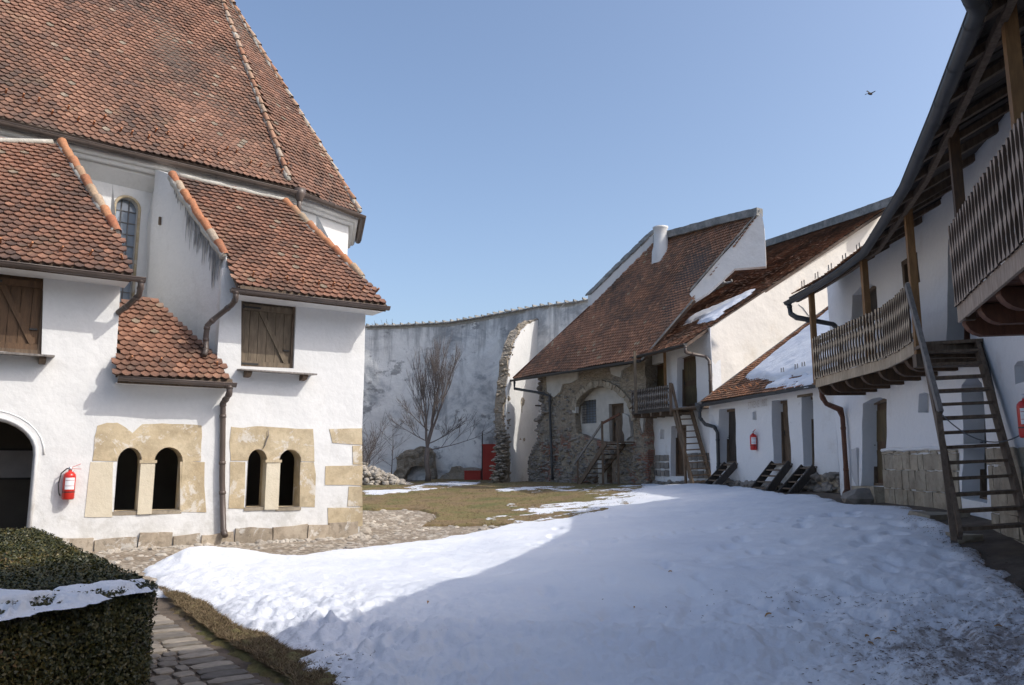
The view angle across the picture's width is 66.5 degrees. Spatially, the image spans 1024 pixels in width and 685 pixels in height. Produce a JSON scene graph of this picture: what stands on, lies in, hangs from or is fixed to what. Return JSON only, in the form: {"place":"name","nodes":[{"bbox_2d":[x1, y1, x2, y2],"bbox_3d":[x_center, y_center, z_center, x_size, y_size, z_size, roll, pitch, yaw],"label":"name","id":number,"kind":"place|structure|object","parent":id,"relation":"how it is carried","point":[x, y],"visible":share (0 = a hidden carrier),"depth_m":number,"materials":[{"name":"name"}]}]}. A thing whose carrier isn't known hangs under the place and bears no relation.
{"place":"outdoors","nodes":[
{"label":"outdoors","id":0,"kind":"place"},
{"bbox_2d":[140,608,263,684],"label":"path","id":1,"kind":"structure","parent":0,"point":[210,665],"depth_m":6.31,"materials":[{"name":"grey stone"}]},
{"bbox_2d":[159,586,353,684],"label":"grass","id":2,"kind":"structure","parent":0,"point":[291,670],"depth_m":6.75,"materials":[{"name":"brown plant"}]},
{"bbox_2d":[360,478,646,526],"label":"lawn","id":3,"kind":"structure","parent":0,"point":[475,509],"depth_m":26.36,"materials":[{"name":"brown plant"}]},
{"bbox_2d":[385,330,493,481],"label":"bare tree","id":4,"kind":"object","parent":3,"relation":"on","point":[434,372],"visible":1,"depth_m":42.45,"materials":[{"name":"brown plant"}]},
{"bbox_2d":[488,318,538,482],"bbox_3d":[0.332,3.030,40.975,0.960,9.490,5.699,-4,-10,25],"label":"wall stub","id":5,"kind":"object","parent":3,"relation":"on","point":[516,413],"depth_m":39.89,"materials":[{"name":"paint"}]},
{"bbox_2d":[362,279,732,481],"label":"ring wall","id":6,"kind":"structure","parent":3,"relation":"on","point":[390,349],"depth_m":46.73,"materials":[{"name":"paint"}]},
{"bbox_2d":[573,413,634,484],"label":"wooden staircase","id":7,"kind":"structure","parent":3,"relation":"on","point":[599,453],"depth_m":33.35,"materials":[{"name":"brown wood"}]},
{"bbox_2d":[150,480,1023,684],"bbox_3d":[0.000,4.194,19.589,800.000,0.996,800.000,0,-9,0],"label":"ground","id":8,"kind":"structure","parent":0,"point":[1002,549],"depth_m":9.45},
{"bbox_2d":[0,527,158,684],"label":"hedge","id":9,"kind":"object","parent":8,"relation":"on","point":[101,642],"visible":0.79,"depth_m":4.65,"materials":[{"name":"green plant"}]},
{"bbox_2d":[0,578,154,620],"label":"hedge snow","id":10,"kind":"structure","parent":9,"relation":"on","point":[70,596],"depth_m":4.37,"materials":[{"name":"white snow"}]},
{"bbox_2d":[0,0,365,301],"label":"church","id":11,"kind":"structure","parent":8,"relation":"on","point":[125,99],"depth_m":19.10,"materials":[{"name":"tile"}]},
{"bbox_2d":[116,199,135,301],"bbox_3d":[-8.925,-1.865,17.821,0.684,4.214,0.035,7,-12,-40],"label":"lancet window","id":12,"kind":"structure","parent":11,"relation":"in","point":[125,210],"depth_m":17.98,"materials":[{"name":"grey glass"}]},
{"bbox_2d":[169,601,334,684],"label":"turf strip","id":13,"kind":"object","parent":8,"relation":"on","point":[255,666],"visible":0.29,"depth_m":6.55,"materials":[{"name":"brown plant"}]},
{"bbox_2d":[86,509,500,596],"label":"gravel","id":14,"kind":"structure","parent":8,"relation":"on","point":[271,548],"depth_m":15.13,"materials":[{"name":"gravel"}]},
{"bbox_2d":[0,137,390,552],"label":"church annexe","id":15,"kind":"structure","parent":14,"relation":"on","point":[208,390],"depth_m":15.12,"materials":[{"name":"paint"}]},
{"bbox_2d":[58,464,79,499],"bbox_3d":[-7.606,2.388,13.416,0.248,0.606,0.249,-2,-9,15],"label":"fire extinguisher","id":16,"kind":"object","parent":15,"relation":"attached to","point":[68,485],"visible":1,"depth_m":13.33,"materials":[{"name":"red paint"}]},
{"bbox_2d":[362,413,403,466],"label":"bare shrub","id":17,"kind":"object","parent":8,"relation":"on","point":[369,453],"visible":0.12,"depth_m":40.47,"materials":[{"name":"brown plant"}]},
{"bbox_2d":[362,462,412,484],"bbox_3d":[-6.811,6.587,38.733,3.934,1.288,1.692,0,-9,0],"label":"rubble heap","id":18,"kind":"object","parent":8,"relation":"on","point":[372,475],"visible":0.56,"depth_m":38.33,"materials":[{"name":"stone"}]},
{"bbox_2d":[375,409,411,473],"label":"sapling","id":19,"kind":"object","parent":8,"relation":"on","point":[393,445],"visible":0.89,"depth_m":43.53,"materials":[{"name":"brown plant"}]},
{"bbox_2d":[464,471,481,479],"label":"red box","id":20,"kind":"object","parent":8,"relation":"on","point":[472,475],"visible":0.71,"depth_m":43.67,"materials":[{"name":"red"}]},
{"bbox_2d":[482,432,496,479],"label":"red door","id":21,"kind":"structure","parent":8,"relation":"on","point":[488,455],"depth_m":43.68,"materials":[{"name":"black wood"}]},
{"bbox_2d":[483,446,495,479],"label":"door leaf","id":22,"kind":"structure","parent":21,"relation":"in","point":[488,455],"depth_m":43.67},
{"bbox_2d":[143,481,1023,684],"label":"snow","id":23,"kind":"structure","parent":8,"relation":"on","point":[518,603],"depth_m":8.25,"materials":[{"name":"white snow"}]},
{"bbox_2d":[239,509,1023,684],"bbox_3d":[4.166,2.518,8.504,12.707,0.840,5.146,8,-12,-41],"label":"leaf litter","id":24,"kind":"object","parent":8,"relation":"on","point":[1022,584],"visible":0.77,"depth_m":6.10,"materials":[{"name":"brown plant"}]},
{"bbox_2d":[510,207,765,483],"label":"rubble house","id":25,"kind":"structure","parent":8,"relation":"on","point":[650,289],"depth_m":34.65,"materials":[{"name":"tile"}]},
{"bbox_2d":[582,400,595,422],"bbox_3d":[3.695,3.211,36.144,0.304,1.268,1.274,6,-11,-33],"label":"window pane","id":26,"kind":"structure","parent":25,"relation":"in","point":[590,409],"depth_m":36.27,"materials":[{"name":"grey glass"}]},
{"bbox_2d":[612,403,623,440],"bbox_3d":[4.792,3.569,34.511,0.116,1.763,0.978,6,-11,-33],"label":"door","id":27,"kind":"structure","parent":25,"relation":"in","point":[616,408],"depth_m":34.69,"materials":[{"name":"brown wood"}]},
{"bbox_2d":[672,383,710,483],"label":"wooden staircase","id":28,"kind":"structure","parent":8,"relation":"on","point":[681,436],"depth_m":29.00,"materials":[{"name":"brown wood"}]},
{"bbox_2d":[705,462,736,484],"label":"door steps","id":29,"kind":"structure","parent":8,"relation":"on","point":[724,476],"depth_m":25.61,"materials":[{"name":"black wood"}]},
{"bbox_2d":[629,196,892,484],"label":"house","id":30,"kind":"structure","parent":8,"relation":"on","point":[708,344],"depth_m":31.00,"materials":[{"name":"paint"}]},
{"bbox_2d":[656,363,664,404],"bbox_3d":[6.322,1.839,32.551,0.118,2.022,1.273,3,-9,-20],"label":"door","id":31,"kind":"structure","parent":30,"relation":"in","point":[660,370],"depth_m":32.83,"materials":[{"name":"brown wood"}]},
{"bbox_2d":[676,426,686,475],"bbox_3d":[6.806,4.277,30.812,0.116,2.031,1.241,3,-9,-20],"label":"door","id":32,"kind":"structure","parent":30,"relation":"in","point":[679,455],"depth_m":31.15,"materials":[{"name":"brown wood"}]},
{"bbox_2d":[682,355,696,406],"bbox_3d":[7.055,1.509,30.545,0.118,2.123,1.398,3,-9,-20],"label":"door","id":33,"kind":"structure","parent":30,"relation":"in","point":[689,386],"depth_m":30.75,"materials":[{"name":"brown wood"}]},
{"bbox_2d":[695,306,839,492],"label":"house","id":34,"kind":"structure","parent":8,"relation":"on","point":[771,396],"depth_m":23.78,"materials":[{"name":"paint"}]},
{"bbox_2d":[727,409,736,462],"bbox_3d":[7.599,3.160,26.467,0.119,1.879,1.380,2,-9,-10],"label":"door","id":35,"kind":"structure","parent":34,"relation":"in","point":[731,442],"depth_m":26.80,"materials":[{"name":"black wood"}]},
{"bbox_2d":[750,429,756,449],"bbox_3d":[7.533,3.031,24.347,0.246,0.640,0.279,-6,-11,33],"label":"fire extinguisher","id":36,"kind":"object","parent":34,"relation":"attached to","point":[753,441],"visible":1,"depth_m":24.26,"materials":[{"name":"red paint"}]},
{"bbox_2d":[781,400,790,462],"bbox_3d":[8.243,2.623,23.069,0.117,1.903,1.031,2,-9,-10],"label":"door","id":37,"kind":"structure","parent":34,"relation":"in","point":[785,437],"depth_m":23.38,"materials":[{"name":"brown wood"}]},
{"bbox_2d":[811,396,813,464],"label":"door","id":38,"kind":"structure","parent":34,"relation":"in","point":[812,420],"depth_m":21.87,"materials":[{"name":"brown wood"}]},
{"bbox_2d":[750,461,791,490],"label":"door steps","id":39,"kind":"structure","parent":8,"relation":"on","point":[776,480],"depth_m":22.43,"materials":[{"name":"black wood"}]},
{"bbox_2d":[777,464,816,493],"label":"door steps","id":40,"kind":"structure","parent":8,"relation":"on","point":[793,478],"depth_m":21.13,"materials":[{"name":"black wood"}]},
{"bbox_2d":[841,488,873,504],"bbox_3d":[7.480,3.304,16.606,1.014,0.417,0.810,0,-9,0],"label":"boulder","id":41,"kind":"object","parent":8,"relation":"on","point":[859,496],"visible":0.57,"depth_m":16.30,"materials":[{"name":"stone"}]},
{"bbox_2d":[783,0,1023,543],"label":"gallery house","id":42,"kind":"structure","parent":8,"relation":"on","point":[945,239],"depth_m":12.29,"materials":[{"name":"paint"}]},
{"bbox_2d":[870,286,877,315],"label":"door","id":43,"kind":"structure","parent":42,"relation":"in","point":[873,293],"depth_m":17.53,"materials":[{"name":"black wood"}]},
{"bbox_2d":[874,399,886,485],"bbox_3d":[8.088,2.147,16.761,0.118,1.928,1.921,-1,-9,6],"label":"door","id":44,"kind":"structure","parent":42,"relation":"in","point":[882,404],"depth_m":17.25,"materials":[{"name":"brown wood"}]},
{"bbox_2d":[901,252,919,286],"bbox_3d":[7.534,-1.327,14.596,0.206,0.555,0.702,-1,-9,6],"label":"window frame","id":45,"kind":"structure","parent":42,"relation":"in","point":[904,265],"depth_m":14.85,"materials":[{"name":"brown wood"}]},
{"bbox_2d":[904,283,1023,542],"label":"wooden staircase","id":46,"kind":"structure","parent":42,"relation":"attached to","point":[956,527],"depth_m":10.30,"materials":[{"name":"brown wood"}]},
{"bbox_2d":[941,414,1018,442],"bbox_3d":[6.102,1.108,10.146,0.900,0.390,0.018,-6,-11,34],"label":"chain","id":47,"kind":"object","parent":46,"relation":"hanging from","point":[977,438],"visible":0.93,"depth_m":10.14,"materials":[{"name":"metal"}]},
{"bbox_2d":[964,328,969,338],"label":"door","id":48,"kind":"structure","parent":42,"relation":"in","point":[966,334],"depth_m":13.08,"materials":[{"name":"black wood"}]},
{"bbox_2d":[980,383,986,499],"bbox_3d":[7.587,1.518,12.280,0.115,2.001,1.080,-1,-9,6],"label":"door","id":49,"kind":"structure","parent":42,"relation":"in","point":[983,482],"depth_m":12.61,"materials":[{"name":"black wood"}]},
{"bbox_2d":[1016,394,1023,437],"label":"fire extinguisher","id":50,"kind":"object","parent":42,"relation":"attached to","point":[1020,410],"visible":1,"depth_m":9.57,"materials":[{"name":"red paint"}]},
{"bbox_2d":[908,511,969,520],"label":"stone slab","id":51,"kind":"structure","parent":8,"relation":"on","point":[938,516],"depth_m":12.25,"materials":[{"name":"grey stone"}]},
{"bbox_2d":[945,532,983,543],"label":"stone block","id":52,"kind":"structure","parent":8,"relation":"on","point":[967,538],"depth_m":10.47,"materials":[{"name":"grey stone"}]},
{"bbox_2d":[234,0,965,324],"label":"sky","id":53,"kind":"structure","parent":0,"point":[495,155],"materials":[{"name":"blue"}]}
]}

